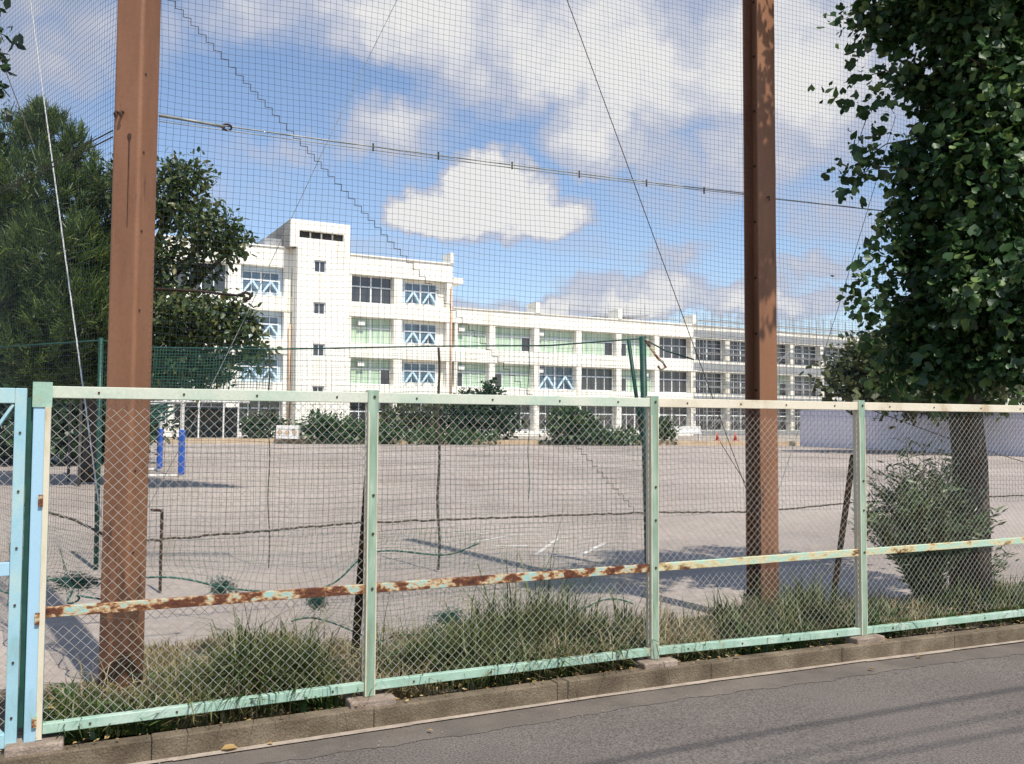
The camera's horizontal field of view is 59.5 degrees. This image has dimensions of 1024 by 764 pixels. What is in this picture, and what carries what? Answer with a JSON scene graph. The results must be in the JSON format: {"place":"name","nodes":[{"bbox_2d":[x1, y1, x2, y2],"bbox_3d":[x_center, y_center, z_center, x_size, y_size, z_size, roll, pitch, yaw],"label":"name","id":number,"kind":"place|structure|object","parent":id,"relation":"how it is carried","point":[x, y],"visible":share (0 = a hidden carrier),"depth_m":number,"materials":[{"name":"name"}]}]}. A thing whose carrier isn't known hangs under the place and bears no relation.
{"place":"outdoors","nodes":[
{"label":"outdoors","id":0,"kind":"place"},
{"bbox_2d":[166,435,799,440],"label":"terrace","id":1,"kind":"structure","parent":0,"point":[709,437],"depth_m":75.46,"materials":[{"name":"grey concrete"}]},
{"bbox_2d":[164,400,248,437],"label":"canopy","id":2,"kind":"object","parent":1,"relation":"on","point":[220,430],"visible":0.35,"depth_m":68.17,"materials":[{"name":"white paint"}]},
{"bbox_2d":[230,403,290,437],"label":"shrub","id":3,"kind":"object","parent":1,"relation":"on","point":[259,432],"visible":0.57,"depth_m":65.42,"materials":[{"name":"green plant"}]},
{"bbox_2d":[379,403,471,437],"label":"shrub","id":4,"kind":"object","parent":1,"relation":"on","point":[410,419],"visible":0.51,"depth_m":66.49,"materials":[{"name":"green plant"}]},
{"bbox_2d":[674,426,701,439],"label":"bench","id":5,"kind":"object","parent":1,"relation":"on","point":[690,430],"visible":0.66,"depth_m":66.91,"materials":[{"name":"white paint"}]},
{"bbox_2d":[697,310,883,435],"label":"scaffolding","id":6,"kind":"object","parent":1,"relation":"on","point":[779,357],"visible":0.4,"depth_m":100.45,"materials":[{"name":"grey metal"}]},
{"bbox_2d":[154,219,860,436],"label":"school building","id":7,"kind":"structure","parent":0,"point":[323,287],"depth_m":82.66,"materials":[{"name":"white concrete"}]},
{"bbox_2d":[175,403,221,423],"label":"window","id":8,"kind":"structure","parent":7,"relation":"in","point":[190,404],"depth_m":72.75,"materials":[{"name":"white glass"}]},
{"bbox_2d":[177,261,226,291],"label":"window","id":9,"kind":"structure","parent":7,"relation":"in","point":[221,284],"depth_m":73.95,"materials":[{"name":"grey glass"}]},
{"bbox_2d":[240,359,277,378],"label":"window","id":10,"kind":"structure","parent":7,"relation":"in","point":[243,365],"depth_m":75.41,"materials":[{"name":"blue glass"}]},
{"bbox_2d":[239,401,279,424],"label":"window","id":11,"kind":"structure","parent":7,"relation":"in","point":[251,411],"depth_m":75.09,"materials":[{"name":"grey glass"}]},
{"bbox_2d":[241,315,278,336],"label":"window","id":12,"kind":"structure","parent":7,"relation":"in","point":[267,323],"depth_m":75.85,"materials":[{"name":"blue glass"}]},
{"bbox_2d":[242,270,279,293],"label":"window","id":13,"kind":"structure","parent":7,"relation":"in","point":[255,277],"depth_m":75.59,"materials":[{"name":"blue glass"}]},
{"bbox_2d":[314,260,325,272],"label":"window","id":14,"kind":"structure","parent":7,"relation":"in","point":[320,267],"depth_m":75.97,"materials":[{"name":"grey glass"}]},
{"bbox_2d":[350,403,389,429],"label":"window","id":15,"kind":"structure","parent":7,"relation":"in","point":[356,405],"depth_m":79.40,"materials":[{"name":"grey glass"}]},
{"bbox_2d":[350,358,390,384],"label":"window","id":16,"kind":"structure","parent":7,"relation":"in","point":[357,376],"depth_m":80.02,"materials":[{"name":"green glass"}]},
{"bbox_2d":[351,317,390,344],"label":"window","id":17,"kind":"structure","parent":7,"relation":"in","point":[377,333],"depth_m":80.20,"materials":[{"name":"green glass"}]},
{"bbox_2d":[352,275,391,303],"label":"window","id":18,"kind":"structure","parent":7,"relation":"in","point":[383,293],"depth_m":80.33,"materials":[{"name":"grey glass"}]},
{"bbox_2d":[403,323,435,344],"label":"window","id":19,"kind":"structure","parent":7,"relation":"in","point":[429,334],"depth_m":82.34,"materials":[{"name":"blue glass"}]},
{"bbox_2d":[403,362,435,383],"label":"window","id":20,"kind":"structure","parent":7,"relation":"in","point":[429,372],"depth_m":82.22,"materials":[{"name":"blue glass"}]},
{"bbox_2d":[404,282,436,305],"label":"window","id":21,"kind":"structure","parent":7,"relation":"in","point":[408,290],"depth_m":82.52,"materials":[{"name":"blue glass"}]},
{"bbox_2d":[457,362,485,386],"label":"window","id":22,"kind":"structure","parent":7,"relation":"in","point":[473,382],"depth_m":84.83,"materials":[{"name":"green glass"}]},
{"bbox_2d":[458,324,485,348],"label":"window","id":23,"kind":"structure","parent":7,"relation":"in","point":[467,334],"depth_m":85.03,"materials":[{"name":"green glass"}]},
{"bbox_2d":[495,326,530,350],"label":"window","id":24,"kind":"structure","parent":7,"relation":"in","point":[524,337],"depth_m":87.12,"materials":[{"name":"green glass"}]},
{"bbox_2d":[495,363,530,388],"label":"window","id":25,"kind":"structure","parent":7,"relation":"in","point":[504,381],"depth_m":86.95,"materials":[{"name":"green glass"}]},
{"bbox_2d":[501,405,529,429],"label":"window","id":26,"kind":"structure","parent":7,"relation":"in","point":[525,408],"depth_m":87.37,"materials":[{"name":"grey glass"}]},
{"bbox_2d":[539,405,568,429],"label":"window","id":27,"kind":"structure","parent":7,"relation":"in","point":[540,408],"depth_m":88.38,"materials":[{"name":"grey glass"}]},
{"bbox_2d":[540,329,572,353],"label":"window","id":28,"kind":"structure","parent":7,"relation":"in","point":[560,339],"depth_m":89.44,"materials":[{"name":"green glass"}]},
{"bbox_2d":[539,365,573,389],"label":"window","id":29,"kind":"structure","parent":7,"relation":"in","point":[549,374],"depth_m":89.27,"materials":[{"name":"blue glass"}]},
{"bbox_2d":[581,406,612,429],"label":"window","id":30,"kind":"structure","parent":7,"relation":"in","point":[600,408],"depth_m":91.81,"materials":[{"name":"grey glass"}]},
{"bbox_2d":[582,331,612,355],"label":"window","id":31,"kind":"structure","parent":7,"relation":"in","point":[586,337],"depth_m":91.83,"materials":[{"name":"green glass"}]},
{"bbox_2d":[582,367,612,390],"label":"window","id":32,"kind":"structure","parent":7,"relation":"in","point":[599,375],"depth_m":91.68,"materials":[{"name":"grey glass"}]},
{"bbox_2d":[621,407,640,430],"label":"window","id":33,"kind":"structure","parent":7,"relation":"in","point":[633,409],"depth_m":93.38,"materials":[{"name":"grey glass"}]},
{"bbox_2d":[621,334,650,357],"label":"window","id":34,"kind":"structure","parent":7,"relation":"in","point":[635,353],"depth_m":93.94,"materials":[{"name":"green glass"}]},
{"bbox_2d":[621,369,650,391],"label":"window","id":35,"kind":"structure","parent":7,"relation":"in","point":[624,384],"depth_m":93.62,"materials":[{"name":"green glass"}]},
{"bbox_2d":[659,336,686,358],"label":"window","id":36,"kind":"structure","parent":7,"relation":"in","point":[671,345],"depth_m":96.38,"materials":[{"name":"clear glass"}]},
{"bbox_2d":[659,370,686,392],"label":"window","id":37,"kind":"structure","parent":7,"relation":"in","point":[665,386],"depth_m":96.26,"materials":[{"name":"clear glass"}]},
{"bbox_2d":[660,407,686,430],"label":"window","id":38,"kind":"structure","parent":7,"relation":"in","point":[684,422],"depth_m":96.31,"materials":[{"name":"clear glass"}]},
{"bbox_2d":[695,339,721,360],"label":"window","id":39,"kind":"structure","parent":7,"relation":"in","point":[698,342],"depth_m":98.76,"materials":[{"name":"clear glass"}]},
{"bbox_2d":[696,372,721,393],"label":"window","id":40,"kind":"structure","parent":7,"relation":"in","point":[710,375],"depth_m":98.72,"materials":[{"name":"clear glass"}]},
{"bbox_2d":[696,408,721,430],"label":"window","id":41,"kind":"structure","parent":7,"relation":"in","point":[707,418],"depth_m":98.45,"materials":[{"name":"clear glass"}]},
{"bbox_2d":[551,302,874,333],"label":"roof railing","id":42,"kind":"object","parent":7,"relation":"on","point":[626,316],"visible":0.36,"depth_m":100.51,"materials":[{"name":"grey metal"}]},
{"bbox_2d":[730,341,744,361],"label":"window","id":43,"kind":"structure","parent":7,"relation":"in","point":[742,349],"depth_m":100.71,"materials":[{"name":"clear glass"}]},
{"bbox_2d":[732,373,744,394],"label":"window","id":44,"kind":"structure","parent":7,"relation":"in","point":[734,375],"depth_m":100.69,"materials":[{"name":"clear glass"}]},
{"bbox_2d":[732,408,744,430],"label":"window","id":45,"kind":"structure","parent":7,"relation":"in","point":[737,421],"depth_m":100.49,"materials":[{"name":"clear glass"}]},
{"bbox_2d":[777,344,785,363],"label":"window","id":46,"kind":"structure","parent":7,"relation":"in","point":[783,361],"depth_m":104.04,"materials":[{"name":"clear glass"}]},
{"bbox_2d":[794,376,815,395],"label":"window","id":47,"kind":"structure","parent":7,"relation":"in","point":[796,378],"depth_m":105.55,"materials":[{"name":"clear glass"}]},
{"bbox_2d":[795,345,815,365],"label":"window","id":48,"kind":"structure","parent":7,"relation":"in","point":[799,352],"depth_m":105.83,"materials":[{"name":"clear glass"}]},
{"bbox_2d":[0,0,1022,404],"label":"sky","id":49,"kind":"structure","parent":0,"point":[566,274],"materials":[{"name":"blue"}]},
{"bbox_2d":[0,438,1023,688],"bbox_3d":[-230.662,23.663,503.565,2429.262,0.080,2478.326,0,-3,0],"label":"ground","id":50,"kind":"structure","parent":0,"point":[308,484],"depth_m":12.89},
{"bbox_2d":[0,0,29,163],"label":"roadside tree","id":51,"kind":"object","parent":50,"relation":"on","point":[5,65],"visible":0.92,"depth_m":6.79,"materials":[{"name":"green plant"}]},
{"bbox_2d":[0,209,50,461],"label":"broadleaf tree","id":52,"kind":"object","parent":50,"relation":"on","point":[1,357],"visible":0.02,"depth_m":31.92,"materials":[{"name":"green plant"}]},
{"bbox_2d":[0,94,112,481],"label":"pine tree","id":53,"kind":"object","parent":50,"relation":"on","point":[52,363],"visible":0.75,"depth_m":20.10,"materials":[{"name":"green plant"}]},
{"bbox_2d":[67,400,71,480],"bbox_3d":[-11.083,1.033,22.477,0.067,2.900,0.068,0,-3,0],"label":"slim pole","id":54,"kind":"object","parent":50,"relation":"on","point":[69,428],"visible":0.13,"depth_m":22.44,"materials":[{"name":"grey metal"}]},
{"bbox_2d":[77,375,81,485],"bbox_3d":[-9.984,0.958,20.734,0.066,2.900,0.068,0,-3,0],"label":"slim pole","id":55,"kind":"object","parent":50,"relation":"on","point":[79,469],"visible":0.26,"depth_m":20.69,"materials":[{"name":"grey metal"}]},
{"bbox_2d":[0,386,179,464],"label":"hedge","id":56,"kind":"object","parent":50,"relation":"on","point":[57,429],"visible":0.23,"depth_m":30.17,"materials":[{"name":"green plant"}]},
{"bbox_2d":[150,509,162,591],"bbox_3d":[-3.146,1.486,7.920,0.114,0.730,0.024,0,-3,0],"label":"stake","id":57,"kind":"object","parent":50,"relation":"on","point":[160,546],"visible":0.68,"depth_m":7.91,"materials":[{"name":"metal"}]},
{"bbox_2d":[148,401,185,476],"bbox_3d":[-10.614,1.593,26.110,1.328,2.124,4.484,2,-3,-30],"label":"goal","id":58,"kind":"object","parent":50,"relation":"on","point":[160,439],"visible":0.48,"depth_m":24.58,"materials":[{"name":"white paint"}]},
{"bbox_2d":[76,146,281,403],"bbox_3d":[-7.587,-1.475,20.101,5.441,7.751,2.574,-1,-3,25],"label":"cherry tree","id":59,"kind":"object","parent":50,"relation":"on","point":[215,328],"visible":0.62,"depth_m":19.69,"materials":[{"name":"green plant"}]},
{"bbox_2d":[0,336,693,569],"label":"green net fence","id":60,"kind":"object","parent":50,"relation":"on","point":[643,367],"visible":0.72,"depth_m":9.18,"materials":[{"name":"metal"}]},
{"bbox_2d":[289,408,408,444],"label":"shrub","id":61,"kind":"object","parent":50,"relation":"on","point":[345,434],"visible":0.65,"depth_m":63.38,"materials":[{"name":"green plant"}]},
{"bbox_2d":[291,578,600,641],"bbox_3d":[-0.392,1.615,6.413,2.361,0.317,0.285,1,-3,-23],"label":"net hem","id":62,"kind":"object","parent":50,"relation":"on","point":[408,611],"visible":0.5,"depth_m":6.15,"materials":[{"name":"grey fabric"}]},
{"bbox_2d":[306,597,328,613],"bbox_3d":[-1.314,1.477,6.044,0.175,0.168,0.117,0,-3,0],"label":"net bundle","id":63,"kind":"object","parent":62,"relation":"on","point":[318,602],"visible":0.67,"depth_m":6.02,"materials":[{"name":"green fabric"}]},
{"bbox_2d":[426,605,466,624],"bbox_3d":[-0.455,1.703,6.525,0.367,0.160,0.213,0,-3,0],"label":"net bundle","id":64,"kind":"object","parent":50,"relation":"on","point":[445,619],"visible":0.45,"depth_m":6.51,"materials":[{"name":"green fabric"}]},
{"bbox_2d":[399,422,502,444],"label":"shrub","id":65,"kind":"object","parent":50,"relation":"on","point":[467,436],"visible":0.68,"depth_m":63.22,"materials":[{"name":"green plant"}]},
{"bbox_2d":[152,438,799,445],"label":"terrace kerb","id":66,"kind":"structure","parent":50,"relation":"on","point":[396,441],"depth_m":64.26,"materials":[{"name":"grey concrete"}]},
{"bbox_2d":[276,425,301,438],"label":"planter box","id":67,"kind":"object","parent":66,"relation":"on","point":[286,434],"visible":0.85,"depth_m":62.80,"materials":[{"name":"white paint"}]},
{"bbox_2d":[440,377,528,442],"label":"shrub","id":68,"kind":"object","parent":50,"relation":"on","point":[479,413],"visible":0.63,"depth_m":65.41,"materials":[{"name":"green plant"}]},
{"bbox_2d":[394,532,606,556],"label":"chalk lines","id":69,"kind":"object","parent":50,"relation":"on","point":[581,554],"visible":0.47,"depth_m":11.07,"materials":[{"name":"white paint"}]},
{"bbox_2d":[0,624,1023,763],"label":"kerb","id":70,"kind":"structure","parent":50,"relation":"on","point":[170,744],"depth_m":4.56,"materials":[{"name":"concrete"}]},
{"bbox_2d":[0,620,1022,750],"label":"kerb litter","id":71,"kind":"object","parent":70,"relation":"on","point":[534,680],"visible":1,"depth_m":4.74,"materials":[{"name":"brown plant"}]},
{"bbox_2d":[4,382,1023,757],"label":"chain link fence","id":72,"kind":"object","parent":50,"relation":"on","point":[368,586],"visible":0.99,"depth_m":4.62,"materials":[{"name":"green metal"}]},
{"bbox_2d":[0,388,32,748],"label":"gate","id":73,"kind":"structure","parent":72,"relation":"attached to","point":[17,577],"depth_m":3.81,"materials":[{"name":"metal"}]},
{"bbox_2d":[537,406,616,445],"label":"shrub","id":74,"kind":"object","parent":50,"relation":"on","point":[570,424],"visible":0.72,"depth_m":63.28,"materials":[{"name":"green plant"}]},
{"bbox_2d":[594,410,681,445],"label":"shrub","id":75,"kind":"object","parent":50,"relation":"on","point":[632,437],"visible":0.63,"depth_m":64.04,"materials":[{"name":"green plant"}]},
{"bbox_2d":[799,319,1023,428],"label":"broadleaf tree","id":76,"kind":"object","parent":50,"relation":"on","point":[852,374],"visible":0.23,"depth_m":49.13,"materials":[{"name":"green plant"}]},
{"bbox_2d":[800,410,1023,455],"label":"hoarding","id":77,"kind":"object","parent":50,"relation":"on","point":[1018,437],"visible":0.39,"depth_m":54.26,"materials":[{"name":"grey metal"}]},
{"bbox_2d":[0,562,1023,753],"bbox_3d":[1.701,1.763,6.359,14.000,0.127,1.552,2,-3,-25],"label":"bank","id":78,"kind":"structure","parent":0,"point":[732,655],"depth_m":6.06,"materials":[{"name":"beige plant"}]},
{"bbox_2d":[98,0,160,690],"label":"steel post","id":79,"kind":"object","parent":78,"relation":"on","point":[130,319],"visible":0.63,"depth_m":4.93,"materials":[{"name":"brown paint"}]},
{"bbox_2d":[0,0,116,535],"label":"ball net","id":80,"kind":"object","parent":79,"relation":"attached to","point":[78,458],"visible":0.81,"depth_m":5.88,"materials":[{"name":"grey fabric"}]},
{"bbox_2d":[0,515,101,605],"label":"net hem","id":81,"kind":"object","parent":80,"relation":"hanging from","point":[65,581],"visible":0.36,"depth_m":5.42,"materials":[{"name":"grey fabric"}]},
{"bbox_2d":[46,570,100,596],"bbox_3d":[-2.760,1.313,5.848,0.582,0.191,0.298,0,-3,0],"label":"net bundle","id":82,"kind":"object","parent":81,"relation":"attached to","point":[92,582],"visible":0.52,"depth_m":5.82,"materials":[{"name":"green fabric"}]},
{"bbox_2d":[0,130,112,189],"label":"steel cable","id":83,"kind":"object","parent":80,"relation":"attached to","point":[57,159],"visible":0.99,"depth_m":5.88,"materials":[{"name":"metal"}]},
{"bbox_2d":[0,136,112,193],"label":"steel cable","id":84,"kind":"object","parent":80,"relation":"attached to","point":[55,165],"visible":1,"depth_m":5.88,"materials":[{"name":"metal"}]},
{"bbox_2d":[30,0,100,515],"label":"guy wire","id":85,"kind":"object","parent":80,"relation":"attached to","point":[66,262],"visible":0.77,"depth_m":5.96,"materials":[{"name":"white paint"}]},
{"bbox_2d":[155,288,250,300],"bbox_3d":[-1.780,-0.512,5.188,0.529,0.063,0.016,2,-3,-26],"label":"hook rod","id":86,"kind":"object","parent":79,"relation":"attached to","point":[199,291],"visible":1,"depth_m":5.20,"materials":[{"name":"metal"}]},
{"bbox_2d":[147,511,745,540],"bbox_3d":[-0.127,0.911,5.900,4.224,0.063,0.012,2,-3,-26],"label":"net rope","id":87,"kind":"object","parent":79,"relation":"attached to","point":[244,532],"visible":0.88,"depth_m":5.72,"materials":[{"name":"black fabric"}]},
{"bbox_2d":[146,525,488,591],"bbox_3d":[-1.128,1.095,5.451,2.147,0.356,0.077,2,-3,-26],"label":"net hem","id":88,"kind":"object","parent":87,"relation":"hanging from","point":[338,579],"visible":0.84,"depth_m":5.31,"materials":[{"name":"grey fabric"}]},
{"bbox_2d":[204,573,242,594],"bbox_3d":[-1.825,1.307,5.638,0.294,0.192,0.164,0,-3,0],"label":"net bundle","id":89,"kind":"object","parent":88,"relation":"on","point":[220,590],"visible":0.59,"depth_m":5.63,"materials":[{"name":"green fabric"}]},
{"bbox_2d":[146,0,751,540],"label":"ball net","id":90,"kind":"object","parent":79,"relation":"attached to","point":[336,466],"visible":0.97,"depth_m":5.84,"materials":[{"name":"grey fabric"}]},
{"bbox_2d":[148,1,396,506],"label":"guy wire","id":91,"kind":"object","parent":90,"relation":"attached to","point":[276,249],"visible":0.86,"depth_m":5.46,"materials":[{"name":"grey metal"}]},
{"bbox_2d":[169,0,631,506],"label":"seam cord","id":92,"kind":"object","parent":90,"relation":"attached to","point":[387,238],"visible":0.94,"depth_m":5.63,"materials":[{"name":"fabric"}]},
{"bbox_2d":[159,116,743,193],"bbox_3d":[-0.110,-1.486,6.013,4.219,0.062,0.009,2,-3,-26],"label":"steel cable","id":93,"kind":"object","parent":90,"relation":"attached to","point":[465,158],"visible":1,"depth_m":5.88,"materials":[{"name":"grey metal"}]},
{"bbox_2d":[159,114,225,127],"bbox_3d":[-1.846,-1.508,5.178,0.365,0.030,0.016,2,-3,-26],"label":"cable sleeve","id":94,"kind":"object","parent":93,"relation":"attached to","point":[193,121],"visible":1,"depth_m":5.17,"materials":[{"name":"plastic"}]},
{"bbox_2d":[159,121,743,194],"bbox_3d":[-0.110,-1.466,6.012,4.219,0.076,0.006,2,-3,-26],"label":"steel cable","id":95,"kind":"object","parent":90,"relation":"attached to","point":[433,157],"visible":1,"depth_m":5.77,"materials":[{"name":"grey metal"}]},
{"bbox_2d":[346,519,633,655],"bbox_3d":[-0.082,1.349,5.940,2.085,0.806,0.154,2,-3,-25],"label":"net hem","id":96,"kind":"object","parent":90,"relation":"hanging from","point":[377,617],"visible":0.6,"depth_m":5.91,"materials":[{"name":"grey fabric"}]},
{"bbox_2d":[0,593,1021,743],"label":"leaf litter","id":97,"kind":"object","parent":78,"relation":"on","point":[135,682],"visible":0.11,"depth_m":4.94,"materials":[{"name":"brown plant"}]},
{"bbox_2d":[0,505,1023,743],"bbox_3d":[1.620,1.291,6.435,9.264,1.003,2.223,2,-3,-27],"label":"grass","id":98,"kind":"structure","parent":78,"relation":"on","point":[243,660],"depth_m":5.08,"materials":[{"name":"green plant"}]},
{"bbox_2d":[742,0,778,611],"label":"steel post","id":99,"kind":"object","parent":78,"relation":"on","point":[761,310],"visible":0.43,"depth_m":6.93,"materials":[{"name":"brown paint"}]},
{"bbox_2d":[567,1,745,487],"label":"guy wire","id":100,"kind":"object","parent":99,"relation":"attached to","point":[651,230],"visible":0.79,"depth_m":6.65,"materials":[{"name":"metal"}]},
{"bbox_2d":[778,116,895,491],"bbox_3d":[2.731,-0.733,7.459,1.372,3.238,0.005,2,-3,-26],"label":"guy wire","id":101,"kind":"object","parent":99,"relation":"attached to","point":[836,312],"visible":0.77,"depth_m":7.42,"materials":[{"name":"grey metal"}]},
{"bbox_2d":[774,0,1023,509],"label":"ball net","id":102,"kind":"object","parent":99,"relation":"attached to","point":[924,415],"visible":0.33,"depth_m":7.30,"materials":[{"name":"grey fabric"}]},
{"bbox_2d":[807,0,1023,600],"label":"ginkgo tree","id":103,"kind":"object","parent":78,"relation":"on","point":[954,328],"visible":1,"depth_m":7.05,"materials":[{"name":"green plant"}]},
{"bbox_2d":[847,434,1007,601],"bbox_3d":[3.321,1.133,7.206,1.270,1.447,0.993,0,-3,0],"label":"weed shrub","id":104,"kind":"object","parent":78,"relation":"on","point":[917,537],"visible":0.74,"depth_m":7.11,"materials":[{"name":"green plant"}]},
{"bbox_2d":[991,533,1019,583],"bbox_3d":[3.912,1.518,7.516,0.595,0.714,0.514,0,-3,0],"label":"weed shrub","id":105,"kind":"object","parent":78,"relation":"on","point":[999,562],"visible":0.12,"depth_m":7.43,"materials":[{"name":"green plant"}]},
{"bbox_2d":[261,654,1023,763],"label":"road","id":106,"kind":"structure","parent":0,"point":[974,710],"depth_m":4.33,"materials":[{"name":"grey asphalt"}]},
{"bbox_2d":[130,640,1023,763],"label":"gutter joint","id":107,"kind":"object","parent":106,"relation":"on","point":[425,721],"visible":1,"depth_m":4.62,"materials":[{"name":"beige concrete"}]},
{"bbox_2d":[151,641,1023,763],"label":"gutter","id":108,"kind":"object","parent":106,"relation":"on","point":[460,726],"visible":0.99,"depth_m":4.62,"materials":[{"name":"grey concrete"}]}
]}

